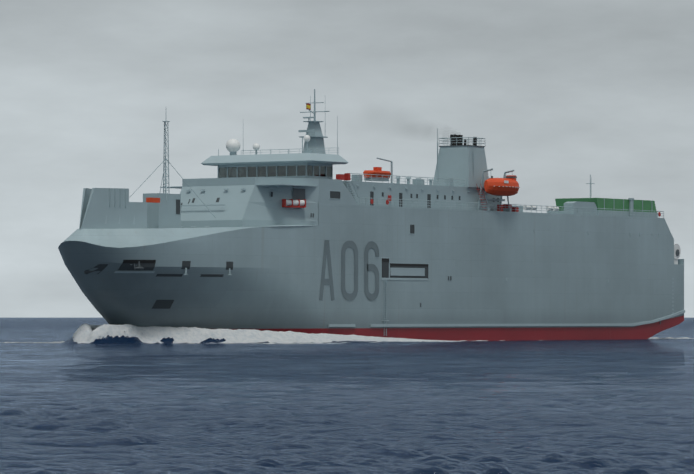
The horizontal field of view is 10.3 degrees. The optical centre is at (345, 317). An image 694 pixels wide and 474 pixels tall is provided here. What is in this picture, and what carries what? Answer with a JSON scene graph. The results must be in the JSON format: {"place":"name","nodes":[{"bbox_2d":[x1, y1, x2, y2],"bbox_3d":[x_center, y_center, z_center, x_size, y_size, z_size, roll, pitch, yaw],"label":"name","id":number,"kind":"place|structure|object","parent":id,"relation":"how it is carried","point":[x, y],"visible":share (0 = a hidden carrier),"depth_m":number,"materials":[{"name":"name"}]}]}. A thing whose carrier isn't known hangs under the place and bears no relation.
{"place":"outdoors","nodes":[
{"label":"outdoors","id":0,"kind":"place"},
{"bbox_2d":[176,192,272,213],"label":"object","id":1,"kind":"object","parent":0,"point":[178,206],"visible":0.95,"depth_m":523.95,"materials":[{"name":"grey metal"}]},
{"bbox_2d":[0,319,693,473],"bbox_3d":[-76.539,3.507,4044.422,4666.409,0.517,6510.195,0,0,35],"label":"sea","id":2,"kind":"structure","parent":0,"point":[625,406],"depth_m":149.75,"materials":[{"name":"liquid"}]},
{"bbox_2d":[61,335,422,343],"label":"bow wave","id":3,"kind":"object","parent":2,"relation":"on","point":[122,339],"depth_m":513.88,"materials":[{"name":"liquid"}]},
{"bbox_2d":[80,326,206,339],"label":"bow spray drops","id":4,"kind":"object","parent":3,"relation":"on","point":[127,334],"visible":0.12,"depth_m":514.22,"materials":[{"name":"liquid"}]},
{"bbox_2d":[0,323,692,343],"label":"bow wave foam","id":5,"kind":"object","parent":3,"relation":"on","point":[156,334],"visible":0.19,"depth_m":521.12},
{"bbox_2d":[58,203,683,340],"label":"hull","id":6,"kind":"object","parent":2,"relation":"in","point":[553,268],"visible":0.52,"depth_m":557.28,"materials":[{"name":"paint"}]},
{"bbox_2d":[79,177,357,229],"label":"forward superstructure","id":7,"kind":"object","parent":6,"relation":"on","point":[253,204],"visible":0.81,"depth_m":533.27,"materials":[{"name":"grey metal"}]},
{"bbox_2d":[146,197,159,202],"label":"orange locker","id":8,"kind":"object","parent":7,"relation":"on","point":[152,200],"visible":0.93,"depth_m":517.10,"materials":[{"name":"orange metal"}]},
{"bbox_2d":[105,186,296,226],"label":"forward fittings","id":9,"kind":"object","parent":7,"relation":"attached to","point":[198,205],"visible":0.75,"depth_m":534.27,"materials":[{"name":"grey metal"}]},
{"bbox_2d":[160,153,348,188],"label":"wheelhouse","id":10,"kind":"object","parent":7,"relation":"on","point":[286,160],"depth_m":543.74,"materials":[{"name":"grey metal"}]},
{"bbox_2d":[282,199,305,207],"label":"raft cradle","id":11,"kind":"object","parent":7,"relation":"on","point":[284,204],"visible":0.85,"depth_m":535.08,"materials":[{"name":"red paint"}]},
{"bbox_2d":[286,200,304,205],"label":"life raft canisters","id":12,"kind":"object","parent":11,"relation":"on","point":[295,202],"visible":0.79,"depth_m":535.12,"materials":[{"name":"white plastic"}]},
{"bbox_2d":[293,189,304,199],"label":"recess panel","id":13,"kind":"object","parent":7,"relation":"attached to","point":[299,194],"visible":0.6,"depth_m":536.34,"materials":[{"name":"grey paint"}]},
{"bbox_2d":[84,191,427,308],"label":"hull openings","id":14,"kind":"object","parent":6,"relation":"in","point":[162,304],"visible":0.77,"depth_m":517.03,"materials":[{"name":"black metal"}]},
{"bbox_2d":[123,258,427,266],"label":"hull opening interior","id":15,"kind":"object","parent":6,"relation":"on","point":[154,261],"visible":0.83,"depth_m":551.86,"materials":[{"name":"black metal"}]},
{"bbox_2d":[319,240,378,300],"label":"hull number","id":16,"kind":"object","parent":6,"relation":"attached to","point":[367,268],"visible":1,"depth_m":545.12,"materials":[{"name":"paint"}]},
{"bbox_2d":[129,89,594,217],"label":"masts","id":17,"kind":"object","parent":6,"relation":"on","point":[313,131],"visible":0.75,"depth_m":554.45,"materials":[{"name":"grey metal"}]},
{"bbox_2d":[166,135,309,151],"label":"radar domes","id":18,"kind":"structure","parent":17,"relation":"on","point":[232,145],"depth_m":549.92,"materials":[{"name":"white plastic"}]},
{"bbox_2d":[329,190,428,280],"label":"hull opening frames","id":19,"kind":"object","parent":6,"relation":"attached to","point":[388,257],"visible":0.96,"depth_m":553.64,"materials":[{"name":"grey paint"}]},
{"bbox_2d":[114,213,684,335],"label":"hull fittings","id":20,"kind":"object","parent":6,"relation":"attached to","point":[407,271],"depth_m":559.54,"materials":[{"name":"grey metal"}]},
{"bbox_2d":[241,137,663,217],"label":"railings","id":21,"kind":"object","parent":6,"relation":"on","point":[454,181],"visible":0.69,"depth_m":570.30,"materials":[{"name":"grey metal"}]},
{"bbox_2d":[342,146,596,214],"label":"deckhouse","id":22,"kind":"object","parent":6,"relation":"on","point":[456,162],"visible":0.54,"depth_m":574.20,"materials":[{"name":"grey paint"}]},
{"bbox_2d":[364,158,392,182],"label":"boat davit","id":23,"kind":"object","parent":22,"relation":"on","point":[377,179],"visible":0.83,"depth_m":556.97,"materials":[{"name":"grey metal"}]},
{"bbox_2d":[363,167,390,178],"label":"rescue boat","id":24,"kind":"object","parent":23,"relation":"on","point":[378,171],"visible":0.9,"depth_m":555.05,"materials":[{"name":"orange plastic"}]},
{"bbox_2d":[344,178,484,204],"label":"deckhouse fittings","id":25,"kind":"object","parent":22,"relation":"attached to","point":[375,186],"visible":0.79,"depth_m":547.46,"materials":[{"name":"grey metal"}]},
{"bbox_2d":[370,191,498,207],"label":"doors","id":26,"kind":"structure","parent":22,"relation":"attached to","point":[400,197],"depth_m":562.38,"materials":[{"name":"black metal"}]},
{"bbox_2d":[352,152,555,213],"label":"deck clutter","id":27,"kind":"object","parent":22,"relation":"on","point":[356,178],"visible":0.5,"depth_m":566.69,"materials":[{"name":"grey paint"}]},
{"bbox_2d":[439,145,484,146],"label":"funnel platform","id":28,"kind":"structure","parent":22,"relation":"on","point":[463,145],"depth_m":575.60,"materials":[{"name":"grey paint"}]},
{"bbox_2d":[450,135,476,145],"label":"exhaust pipes","id":29,"kind":"object","parent":28,"relation":"on","point":[455,142],"visible":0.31,"depth_m":576.95,"materials":[{"name":"black metal"}]},
{"bbox_2d":[476,184,486,207],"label":"ladder","id":30,"kind":"object","parent":22,"relation":"attached to","point":[480,196],"visible":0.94,"depth_m":574.19,"materials":[{"name":"grey metal"}]},
{"bbox_2d":[477,168,513,211],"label":"lifeboat davits","id":31,"kind":"object","parent":6,"relation":"on","point":[508,209],"visible":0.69,"depth_m":575.84,"materials":[{"name":"grey metal"}]},
{"bbox_2d":[484,175,518,195],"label":"lifeboat","id":32,"kind":"object","parent":31,"relation":"hanging from","point":[496,190],"visible":0.94,"depth_m":575.42,"materials":[{"name":"orange plastic"}]},
{"bbox_2d":[336,173,660,216],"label":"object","id":33,"kind":"object","parent":6,"relation":"on","point":[345,176],"visible":0.92,"depth_m":552.72,"materials":[{"name":"paint"}]},
{"bbox_2d":[523,205,558,210],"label":"deck raft canisters","id":34,"kind":"object","parent":6,"relation":"on","point":[552,209],"visible":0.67,"depth_m":589.92,"materials":[{"name":"white plastic"}]},
{"bbox_2d":[556,198,657,217],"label":"aft deck fittings","id":35,"kind":"object","parent":6,"relation":"on","point":[625,213],"visible":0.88,"depth_m":610.66,"materials":[{"name":"grey paint"}]},
{"bbox_2d":[555,198,656,212],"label":"green deck cover","id":36,"kind":"object","parent":35,"relation":"on","point":[613,204],"visible":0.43,"depth_m":607.15,"materials":[{"name":"fabric"}]},
{"bbox_2d":[672,278,673,317],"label":"draft marks","id":37,"kind":"object","parent":6,"relation":"attached to","point":[672,297],"visible":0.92,"depth_m":620.77,"materials":[{"name":"grey paint"}]},
{"bbox_2d":[674,243,680,263],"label":"stern fairlead","id":38,"kind":"object","parent":6,"relation":"attached to","point":[676,247],"visible":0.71,"depth_m":622.38,"materials":[{"name":"white metal"}]},
{"bbox_2d":[0,318,693,335],"bbox_3d":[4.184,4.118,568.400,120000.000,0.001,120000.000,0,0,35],"label":"horizon","id":39,"kind":"structure","parent":0,"point":[2,321],"depth_m":13289.94,"materials":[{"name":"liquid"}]},
{"bbox_2d":[0,0,693,317],"label":"sky","id":40,"kind":"structure","parent":0,"point":[559,94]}
]}

